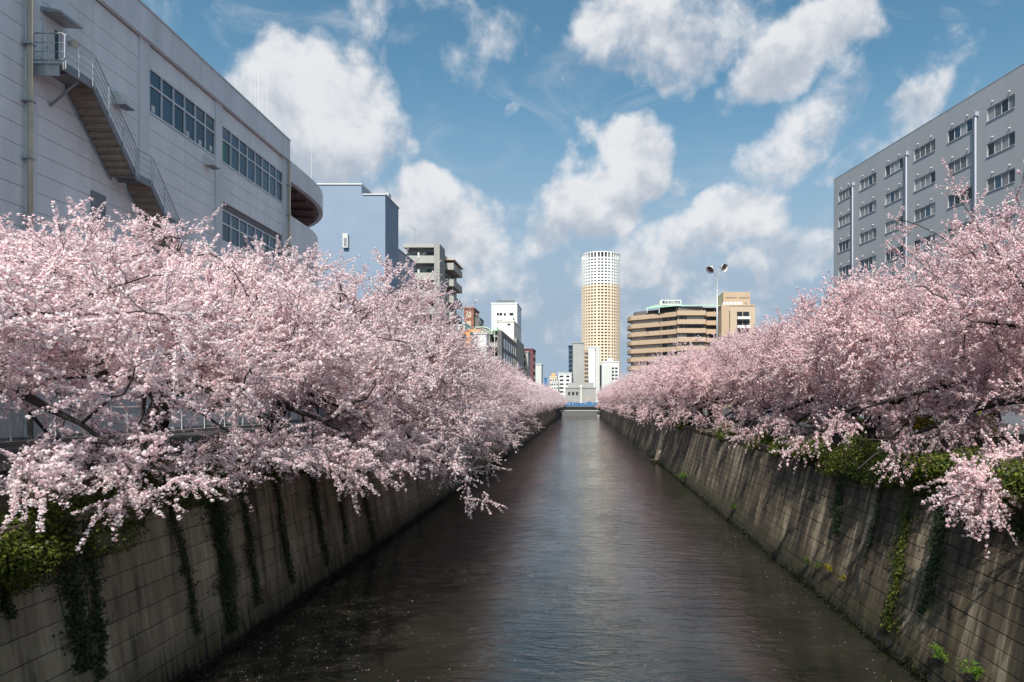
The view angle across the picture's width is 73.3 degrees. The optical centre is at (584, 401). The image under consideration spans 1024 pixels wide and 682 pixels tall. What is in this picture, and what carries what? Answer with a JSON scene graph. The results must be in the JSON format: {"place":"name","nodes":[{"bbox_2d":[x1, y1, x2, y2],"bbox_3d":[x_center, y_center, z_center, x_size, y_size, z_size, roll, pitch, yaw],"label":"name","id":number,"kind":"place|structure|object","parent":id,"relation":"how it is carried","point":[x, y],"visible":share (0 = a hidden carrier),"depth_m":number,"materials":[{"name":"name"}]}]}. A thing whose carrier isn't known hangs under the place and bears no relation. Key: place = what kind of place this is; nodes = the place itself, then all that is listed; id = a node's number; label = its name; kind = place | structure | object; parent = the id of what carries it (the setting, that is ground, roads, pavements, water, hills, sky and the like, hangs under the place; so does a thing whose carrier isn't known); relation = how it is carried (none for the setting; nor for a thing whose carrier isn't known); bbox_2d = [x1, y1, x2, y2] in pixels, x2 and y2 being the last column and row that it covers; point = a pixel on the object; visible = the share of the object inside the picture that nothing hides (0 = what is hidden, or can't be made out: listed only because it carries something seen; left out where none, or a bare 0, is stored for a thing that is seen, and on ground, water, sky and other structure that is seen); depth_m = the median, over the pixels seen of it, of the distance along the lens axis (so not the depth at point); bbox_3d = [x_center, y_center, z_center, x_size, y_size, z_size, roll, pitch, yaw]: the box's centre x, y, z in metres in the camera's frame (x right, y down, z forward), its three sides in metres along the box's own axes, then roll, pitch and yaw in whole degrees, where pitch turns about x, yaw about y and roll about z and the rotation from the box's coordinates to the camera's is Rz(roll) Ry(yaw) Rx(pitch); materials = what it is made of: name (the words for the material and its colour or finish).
{"place":"outdoors","nodes":[
{"label":"outdoors","id":0,"kind":"place"},
{"bbox_2d":[0,0,322,438],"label":"panel building","id":1,"kind":"structure","parent":0,"point":[208,137],"depth_m":31.69,"materials":[{"name":"paint"}]},
{"bbox_2d":[42,15,62,62],"bbox_3d":[-20.530,-13.635,26.422,0.125,2.070,0.990,0,0,-1],"label":"door","id":2,"kind":"structure","parent":1,"relation":"in","point":[47,25],"depth_m":26.37,"materials":[{"name":"white paint"}]},
{"bbox_2d":[91,190,105,234],"bbox_3d":[-20.611,-7.875,28.971,0.057,1.950,0.850,0,0,-1],"label":"door","id":3,"kind":"structure","parent":1,"relation":"in","point":[99,198],"depth_m":28.93,"materials":[{"name":"grey paint"}]},
{"bbox_2d":[33,32,186,258],"bbox_3d":[-20.012,-10.231,29.387,1.295,6.982,8.072,0,0,-1],"label":"steel stair","id":4,"kind":"object","parent":1,"relation":"attached to","point":[81,91],"visible":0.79,"depth_m":28.26,"materials":[{"name":"metal"}]},
{"bbox_2d":[150,68,214,156],"bbox_3d":[-20.794,-14.850,35.469,0.115,2.160,6.030,0,0,-1],"label":"window","id":5,"kind":"structure","parent":1,"relation":"in","point":[168,104],"depth_m":35.23,"materials":[{"name":"glass"}]},
{"bbox_2d":[223,126,282,203],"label":"window","id":6,"kind":"structure","parent":1,"relation":"in","point":[238,156],"depth_m":42.99,"materials":[{"name":"glass"}]},
{"bbox_2d":[223,209,282,273],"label":"window","id":7,"kind":"structure","parent":1,"relation":"in","point":[234,228],"depth_m":42.07,"materials":[{"name":"glass"}]},
{"bbox_2d":[0,413,518,521],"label":"bank","id":8,"kind":"structure","parent":0,"point":[4,499],"depth_m":14.06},
{"bbox_2d":[309,183,411,413],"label":"blue building","id":9,"kind":"structure","parent":0,"point":[358,219],"depth_m":75.00,"materials":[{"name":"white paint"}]},
{"bbox_2d":[403,244,462,353],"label":"apartment block","id":10,"kind":"structure","parent":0,"point":[449,270],"depth_m":111.30,"materials":[{"name":"concrete"}]},
{"bbox_2d":[0,404,1023,481],"bbox_3d":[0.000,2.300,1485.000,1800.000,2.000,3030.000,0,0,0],"label":"ground","id":11,"kind":"structure","parent":0,"point":[182,438],"depth_m":24.87,"materials":[{"name":"concrete"}]},
{"bbox_2d":[0,405,265,446],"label":"fence","id":12,"kind":"object","parent":11,"relation":"on","point":[11,442],"visible":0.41,"depth_m":24.30,"materials":[{"name":"metal"}]},
{"bbox_2d":[0,197,338,552],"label":"cherry tree","id":13,"kind":"object","parent":11,"relation":"on","point":[99,339],"visible":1,"depth_m":11.91,"materials":[{"name":"pink plant"}]},
{"bbox_2d":[0,199,447,513],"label":"cherry tree","id":14,"kind":"object","parent":11,"relation":"on","point":[291,310],"visible":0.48,"depth_m":18.24,"materials":[{"name":"pink plant"}]},
{"bbox_2d":[0,409,556,681],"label":"retaining wall","id":15,"kind":"structure","parent":11,"relation":"on","point":[150,629],"depth_m":16.81,"materials":[{"name":"concrete"}]},
{"bbox_2d":[0,532,17,619],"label":"hanging ivy","id":16,"kind":"object","parent":15,"relation":"attached to","point":[7,603],"visible":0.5,"depth_m":11.38,"materials":[{"name":"green plant"}]},
{"bbox_2d":[0,524,63,599],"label":"shrub","id":17,"kind":"object","parent":15,"relation":"on","point":[14,573],"visible":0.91,"depth_m":11.25,"materials":[{"name":"green plant"}]},
{"bbox_2d":[0,499,88,571],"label":"shrub","id":18,"kind":"object","parent":15,"relation":"on","point":[56,539],"visible":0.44,"depth_m":12.02,"materials":[{"name":"green plant"}]},
{"bbox_2d":[41,516,110,674],"bbox_3d":[-9.576,3.640,12.966,0.526,2.910,1.778,0,0,0],"label":"hanging ivy","id":19,"kind":"object","parent":15,"relation":"attached to","point":[77,622],"visible":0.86,"depth_m":12.82,"materials":[{"name":"green plant"}]},
{"bbox_2d":[3,490,154,557],"bbox_3d":[-10.172,2.532,13.512,2.276,1.720,3.767,0,0,-9],"label":"shrub","id":20,"kind":"object","parent":15,"relation":"on","point":[77,501],"visible":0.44,"depth_m":13.41,"materials":[{"name":"green plant"}]},
{"bbox_2d":[74,512,113,681],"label":"hanging ivy","id":21,"kind":"object","parent":15,"relation":"attached to","point":[97,602],"visible":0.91,"depth_m":13.34,"materials":[{"name":"green plant"}]},
{"bbox_2d":[87,454,179,511],"bbox_3d":[-10.198,2.022,15.313,1.652,1.718,2.412,0,0,-3],"label":"shrub","id":22,"kind":"object","parent":15,"relation":"on","point":[156,485],"visible":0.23,"depth_m":15.41,"materials":[{"name":"green plant"}]},
{"bbox_2d":[136,463,225,509],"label":"shrub","id":23,"kind":"object","parent":15,"relation":"on","point":[190,496],"visible":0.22,"depth_m":16.80,"materials":[{"name":"green plant"}]},
{"bbox_2d":[164,498,202,633],"bbox_3d":[-9.548,3.909,16.244,0.533,3.414,1.113,0,0,23],"label":"hanging ivy","id":24,"kind":"object","parent":15,"relation":"attached to","point":[194,611],"visible":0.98,"depth_m":16.35,"materials":[{"name":"green plant"}]},
{"bbox_2d":[195,485,242,634],"bbox_3d":[-9.509,4.119,18.057,0.660,3.866,2.131,0,0,0],"label":"hanging ivy","id":25,"kind":"object","parent":15,"relation":"attached to","point":[227,599],"visible":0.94,"depth_m":17.97,"materials":[{"name":"green plant"}]},
{"bbox_2d":[233,480,265,606],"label":"hanging ivy","id":26,"kind":"object","parent":15,"relation":"attached to","point":[256,587],"visible":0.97,"depth_m":19.43,"materials":[{"name":"green plant"}]},
{"bbox_2d":[213,441,289,483],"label":"shrub","id":27,"kind":"object","parent":15,"relation":"on","point":[273,474],"visible":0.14,"depth_m":20.62,"materials":[{"name":"green plant"}]},
{"bbox_2d":[268,476,298,582],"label":"hanging ivy","id":28,"kind":"object","parent":15,"relation":"attached to","point":[279,499],"visible":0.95,"depth_m":21.64,"materials":[{"name":"green plant"}]},
{"bbox_2d":[306,466,331,566],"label":"hanging ivy","id":29,"kind":"object","parent":15,"relation":"attached to","point":[319,517],"visible":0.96,"depth_m":24.47,"materials":[{"name":"green plant"}]},
{"bbox_2d":[171,456,505,681],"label":"waterline algae","id":30,"kind":"object","parent":15,"relation":"attached to","point":[195,673],"visible":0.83,"depth_m":21.46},
{"bbox_2d":[333,464,349,543],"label":"hanging ivy","id":31,"kind":"object","parent":15,"relation":"attached to","point":[342,517],"visible":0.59,"depth_m":26.80,"materials":[{"name":"green plant"}]},
{"bbox_2d":[354,464,377,541],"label":"hanging ivy","id":32,"kind":"object","parent":15,"relation":"attached to","point":[368,514],"visible":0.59,"depth_m":29.76,"materials":[{"name":"green plant"}]},
{"bbox_2d":[109,235,507,518],"bbox_3d":[-10.262,-1.011,25.579,14.423,10.015,11.025,0,0,-14],"label":"cherry tree","id":33,"kind":"object","parent":11,"relation":"on","point":[438,380],"visible":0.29,"depth_m":24.81,"materials":[{"name":"pink plant"}]},
{"bbox_2d":[264,254,511,494],"bbox_3d":[-10.808,-1.187,31.396,14.084,10.727,10.633,0,0,12],"label":"cherry tree","id":34,"kind":"object","parent":11,"relation":"on","point":[438,303],"visible":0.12,"depth_m":30.30,"materials":[{"name":"pink plant"}]},
{"bbox_2d":[357,305,520,466],"bbox_3d":[-10.903,-1.113,38.386,13.868,8.776,10.500,0,0,14],"label":"cherry tree","id":35,"kind":"object","parent":11,"relation":"on","point":[486,430],"visible":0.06,"depth_m":38.04,"materials":[{"name":"pink plant"}]},
{"bbox_2d":[428,334,512,447],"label":"cherry tree","id":36,"kind":"object","parent":11,"relation":"on","point":[496,417],"visible":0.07,"depth_m":44.58,"materials":[{"name":"pink plant"}]},
{"bbox_2d":[463,307,483,328],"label":"brick tower","id":37,"kind":"structure","parent":11,"relation":"on","point":[473,319],"depth_m":160.00,"materials":[{"name":"red brick"}]},
{"bbox_2d":[470,328,489,360],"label":"white house","id":38,"kind":"structure","parent":11,"relation":"on","point":[484,338],"depth_m":136.00,"materials":[{"name":"paint"}]},
{"bbox_2d":[474,326,516,374],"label":"arched roof building","id":39,"kind":"structure","parent":11,"relation":"on","point":[505,345],"depth_m":151.36,"materials":[{"name":"grey concrete"}]},
{"bbox_2d":[468,349,527,440],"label":"cherry tree","id":40,"kind":"object","parent":11,"relation":"on","point":[518,422],"visible":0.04,"depth_m":61.00,"materials":[{"name":"pink plant"}]},
{"bbox_2d":[468,349,529,439],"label":"cherry tree","id":41,"kind":"object","parent":11,"relation":"on","point":[506,395],"visible":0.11,"depth_m":53.81,"materials":[{"name":"pink plant"}]},
{"bbox_2d":[455,358,543,431],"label":"cherry tree","id":42,"kind":"object","parent":11,"relation":"on","point":[530,397],"visible":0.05,"depth_m":74.84,"materials":[{"name":"pink plant"}]},
{"bbox_2d":[491,300,521,330],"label":"white tower","id":43,"kind":"structure","parent":11,"relation":"on","point":[502,311],"depth_m":330.00,"materials":[{"name":"concrete"}]},
{"bbox_2d":[497,317,523,377],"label":"cream building","id":44,"kind":"structure","parent":11,"relation":"on","point":[510,327],"depth_m":231.91,"materials":[{"name":"white concrete"}]},
{"bbox_2d":[493,363,538,423],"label":"cherry tree","id":45,"kind":"object","parent":11,"relation":"on","point":[524,401],"visible":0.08,"depth_m":69.27,"materials":[{"name":"pink plant"}]},
{"bbox_2d":[524,348,535,383],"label":"maroon block","id":46,"kind":"structure","parent":11,"relation":"on","point":[532,351],"depth_m":285.00,"materials":[{"name":"tile"}]},
{"bbox_2d":[558,373,571,396],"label":"white flats","id":47,"kind":"structure","parent":11,"relation":"on","point":[564,379],"depth_m":460.00,"materials":[{"name":"paint"}]},
{"bbox_2d":[572,342,583,382],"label":"grey tower","id":48,"kind":"structure","parent":11,"relation":"on","point":[578,362],"depth_m":470.00,"materials":[{"name":"concrete"}]},
{"bbox_2d":[559,411,596,415],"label":"river end wall","id":49,"kind":"structure","parent":11,"relation":"on","point":[577,413],"depth_m":317.50,"materials":[{"name":"grey concrete"}]},
{"bbox_2d":[565,383,595,402],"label":"grey podium","id":50,"kind":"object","parent":11,"relation":"on","point":[572,392],"visible":0.81,"depth_m":400.00,"materials":[{"name":"concrete"}]},
{"bbox_2d":[588,346,599,401],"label":"white slab tower","id":51,"kind":"structure","parent":11,"relation":"on","point":[593,362],"depth_m":500.00,"materials":[{"name":"concrete"}]},
{"bbox_2d":[582,251,619,378],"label":"round tower","id":52,"kind":"structure","parent":11,"relation":"on","point":[601,299],"depth_m":683.08,"materials":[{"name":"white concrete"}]},
{"bbox_2d":[599,358,618,389],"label":"white office","id":53,"kind":"structure","parent":11,"relation":"on","point":[608,370],"depth_m":429.00,"materials":[{"name":"paint"}]},
{"bbox_2d":[618,356,668,417],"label":"cherry tree","id":54,"kind":"object","parent":11,"relation":"on","point":[635,400],"visible":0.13,"depth_m":98.48,"materials":[{"name":"pink plant"}]},
{"bbox_2d":[625,352,677,416],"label":"cherry tree","id":55,"kind":"object","parent":11,"relation":"on","point":[637,385],"visible":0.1,"depth_m":91.36,"materials":[{"name":"pink plant"}]},
{"bbox_2d":[627,299,719,405],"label":"hospital","id":56,"kind":"structure","parent":11,"relation":"on","point":[651,334],"depth_m":266.93,"materials":[{"name":"concrete"}]},
{"bbox_2d":[638,348,715,426],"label":"cherry tree","id":57,"kind":"object","parent":11,"relation":"on","point":[653,387],"visible":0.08,"depth_m":68.01,"materials":[{"name":"pink plant"}]},
{"bbox_2d":[635,345,731,422],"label":"cherry tree","id":58,"kind":"object","parent":11,"relation":"on","point":[646,394],"visible":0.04,"depth_m":75.77,"materials":[{"name":"pink plant"}]},
{"bbox_2d":[639,330,742,427],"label":"cherry tree","id":59,"kind":"object","parent":11,"relation":"on","point":[673,391],"visible":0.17,"depth_m":61.07,"materials":[{"name":"pink plant"}]},
{"bbox_2d":[655,324,764,430],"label":"cherry tree","id":60,"kind":"object","parent":11,"relation":"on","point":[700,382],"visible":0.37,"depth_m":53.38,"materials":[{"name":"pink plant"}]},
{"bbox_2d":[706,263,727,415],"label":"lamp mast","id":61,"kind":"object","parent":11,"relation":"on","point":[711,269],"visible":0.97,"depth_m":59.95,"materials":[{"name":"metal"}]},
{"bbox_2d":[715,292,755,406],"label":"hospital annex","id":62,"kind":"object","parent":11,"relation":"on","point":[735,309],"visible":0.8,"depth_m":255.00,"materials":[{"name":"concrete"}]},
{"bbox_2d":[690,310,822,436],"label":"cherry tree","id":63,"kind":"object","parent":11,"relation":"on","point":[725,353],"visible":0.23,"depth_m":45.81,"materials":[{"name":"pink plant"}]},
{"bbox_2d":[600,408,1023,681],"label":"retaining wall","id":64,"kind":"structure","parent":11,"relation":"on","point":[976,613],"depth_m":19.60,"materials":[{"name":"concrete"}]},
{"bbox_2d":[650,421,667,462],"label":"wall pier","id":65,"kind":"structure","parent":64,"relation":"attached to","point":[660,441],"depth_m":72.35,"materials":[{"name":"concrete"}]},
{"bbox_2d":[650,456,930,681],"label":"waterline algae","id":66,"kind":"object","parent":64,"relation":"attached to","point":[888,652],"visible":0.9,"depth_m":21.56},
{"bbox_2d":[828,470,851,536],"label":"hanging ivy","id":67,"kind":"object","parent":64,"relation":"attached to","point":[837,518],"visible":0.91,"depth_m":22.93,"materials":[{"name":"green plant"}]},
{"bbox_2d":[863,476,881,563],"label":"hanging ivy","id":68,"kind":"object","parent":64,"relation":"attached to","point":[875,522],"visible":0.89,"depth_m":20.03,"materials":[{"name":"green plant"}]},
{"bbox_2d":[878,487,924,632],"bbox_3d":[8.363,4.090,18.183,1.055,3.812,2.087,0,0,0],"label":"hanging ivy","id":69,"kind":"object","parent":64,"relation":"attached to","point":[899,570],"visible":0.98,"depth_m":18.08,"materials":[{"name":"green plant"}]},
{"bbox_2d":[915,490,956,617],"bbox_3d":[8.468,3.652,16.640,0.844,2.942,1.930,0,0,0],"label":"hanging ivy","id":70,"kind":"object","parent":64,"relation":"attached to","point":[929,577],"visible":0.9,"depth_m":16.46,"materials":[{"name":"green plant"}]},
{"bbox_2d":[956,657,985,680],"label":"wall plant","id":71,"kind":"object","parent":64,"relation":"attached to","point":[976,671],"depth_m":13.81,"materials":[{"name":"green plant"}]},
{"bbox_2d":[1006,509,1023,537],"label":"hanging ivy","id":72,"kind":"object","parent":64,"relation":"attached to","point":[1018,526],"visible":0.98,"depth_m":13.74,"materials":[{"name":"green plant"}]},
{"bbox_2d":[710,301,920,446],"bbox_3d":[14.435,-1.713,38.794,13.768,8.482,9.642,0,0,-14],"label":"cherry tree","id":73,"kind":"object","parent":11,"relation":"on","point":[753,391],"visible":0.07,"depth_m":39.20,"materials":[{"name":"pink plant"}]},
{"bbox_2d":[698,414,1023,466],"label":"steel fence","id":74,"kind":"object","parent":11,"relation":"on","point":[837,439],"visible":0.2,"depth_m":23.11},
{"bbox_2d":[726,258,1017,452],"bbox_3d":[13.461,-1.818,31.257,13.498,8.719,9.642,0,0,28],"label":"cherry tree","id":75,"kind":"object","parent":11,"relation":"on","point":[803,375],"visible":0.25,"depth_m":31.44,"materials":[{"name":"pink plant"}]},
{"bbox_2d":[769,198,1023,473],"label":"cherry tree","id":76,"kind":"object","parent":11,"relation":"on","point":[856,333],"visible":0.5,"depth_m":23.62,"materials":[{"name":"pink plant"}]},
{"bbox_2d":[892,411,939,442],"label":"shrub","id":77,"kind":"object","parent":11,"relation":"on","point":[919,425],"visible":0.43,"depth_m":32.60,"materials":[{"name":"green plant"}]},
{"bbox_2d":[816,158,1023,563],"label":"cherry tree","id":78,"kind":"object","parent":11,"relation":"on","point":[981,377],"visible":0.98,"depth_m":16.25,"materials":[{"name":"pink plant"}]},
{"bbox_2d":[881,349,1023,441],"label":"cherry tree","id":79,"kind":"object","parent":11,"relation":"on","point":[997,416],"visible":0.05,"depth_m":32.11,"materials":[{"name":"pink plant"}]},
{"bbox_2d":[928,409,999,441],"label":"shrub","id":80,"kind":"object","parent":11,"relation":"on","point":[990,428],"visible":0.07,"depth_m":27.25,"materials":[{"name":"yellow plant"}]},
{"bbox_2d":[189,416,918,681],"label":"water","id":81,"kind":"structure","parent":0,"point":[598,504],"depth_m":22.34,"materials":[{"name":"liquid"}]},
{"bbox_2d":[556,402,602,416],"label":"bridge","id":82,"kind":"structure","parent":81,"relation":"in","point":[583,407],"depth_m":288.30,"materials":[{"name":"blue metal"}]},
{"bbox_2d":[141,0,1023,395],"label":"sky","id":83,"kind":"structure","parent":0,"point":[520,139],"materials":[{"name":"blue"}]},
{"bbox_2d":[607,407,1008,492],"bbox_3d":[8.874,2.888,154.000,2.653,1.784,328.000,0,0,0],"label":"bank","id":84,"kind":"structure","parent":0,"point":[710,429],"depth_m":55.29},
{"bbox_2d":[742,431,777,451],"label":"shrub","id":85,"kind":"object","parent":84,"relation":"on","point":[767,438],"visible":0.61,"depth_m":35.15,"materials":[{"name":"green plant"}]},
{"bbox_2d":[787,436,834,465],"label":"shrub","id":86,"kind":"object","parent":84,"relation":"on","point":[805,454],"visible":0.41,"depth_m":25.94,"materials":[{"name":"green plant"}]},
{"bbox_2d":[810,445,855,477],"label":"shrub","id":87,"kind":"object","parent":84,"relation":"on","point":[825,462],"visible":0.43,"depth_m":24.05,"materials":[{"name":"green plant"}]},
{"bbox_2d":[832,433,888,482],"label":"shrub","id":88,"kind":"object","parent":84,"relation":"on","point":[848,466],"visible":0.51,"depth_m":21.75,"materials":[{"name":"green plant"}]},
{"bbox_2d":[851,443,902,490],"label":"shrub","id":89,"kind":"object","parent":84,"relation":"on","point":[871,462],"visible":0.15,"depth_m":20.63,"materials":[{"name":"green plant"}]},
{"bbox_2d":[871,454,905,488],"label":"shrub","id":90,"kind":"object","parent":84,"relation":"on","point":[887,484],"visible":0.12,"depth_m":19.37,"materials":[{"name":"green plant"}]},
{"bbox_2d":[881,439,956,500],"bbox_3d":[9.057,1.970,18.132,1.815,1.887,2.649,0,0,4],"label":"shrub","id":91,"kind":"object","parent":84,"relation":"on","point":[906,484],"visible":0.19,"depth_m":18.00,"materials":[{"name":"green plant"}]},
{"bbox_2d":[896,445,993,490],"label":"shrub","id":92,"kind":"object","parent":84,"relation":"on","point":[935,470],"visible":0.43,"depth_m":16.64,"materials":[{"name":"green plant"}]},
{"bbox_2d":[945,452,1023,512],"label":"shrub","id":93,"kind":"object","parent":84,"relation":"on","point":[1019,469],"visible":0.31,"depth_m":13.89,"materials":[{"name":"green plant"}]},
{"bbox_2d":[997,458,1023,506],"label":"shrub","id":94,"kind":"object","parent":84,"relation":"on","point":[1019,496],"visible":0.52,"depth_m":13.55,"materials":[{"name":"green plant"}]},
{"bbox_2d":[834,63,1023,424],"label":"office slab","id":95,"kind":"structure","parent":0,"point":[976,140],"depth_m":71.22,"materials":[{"name":"concrete"}]},
{"bbox_2d":[885,187,902,205],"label":"window","id":96,"kind":"structure","parent":95,"relation":"in","point":[897,194],"depth_m":78.09,"materials":[{"name":"glass"}]},
{"bbox_2d":[913,203,934,222],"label":"window","id":97,"kind":"structure","parent":95,"relation":"in","point":[929,210],"depth_m":72.79,"materials":[{"name":"glass"}]},
{"bbox_2d":[914,139,934,161],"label":"window","id":98,"kind":"structure","parent":95,"relation":"in","point":[929,147],"depth_m":72.79,"materials":[{"name":"glass"}]},
{"bbox_2d":[914,171,934,191],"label":"window","id":99,"kind":"structure","parent":95,"relation":"in","point":[929,179],"depth_m":72.90,"materials":[{"name":"glass"}]},
{"bbox_2d":[947,119,971,143],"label":"window","id":100,"kind":"structure","parent":95,"relation":"in","point":[966,127],"depth_m":67.58,"materials":[{"name":"glass"}]},
{"bbox_2d":[947,153,971,176],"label":"window","id":101,"kind":"structure","parent":95,"relation":"in","point":[964,162],"depth_m":67.48,"materials":[{"name":"glass"}]},
{"bbox_2d":[947,187,971,208],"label":"window","id":102,"kind":"structure","parent":95,"relation":"in","point":[952,198],"depth_m":67.58,"materials":[{"name":"glass"}]},
{"bbox_2d":[986,94,1014,122],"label":"window","id":103,"kind":"structure","parent":95,"relation":"in","point":[1006,105],"depth_m":62.35,"materials":[{"name":"glass"}]},
{"bbox_2d":[986,131,1014,157],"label":"window","id":104,"kind":"structure","parent":95,"relation":"in","point":[1007,141],"depth_m":62.35,"materials":[{"name":"glass"}]},
{"bbox_2d":[987,168,1014,192],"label":"window","id":105,"kind":"structure","parent":95,"relation":"in","point":[1006,178],"depth_m":62.35,"materials":[{"name":"glass"}]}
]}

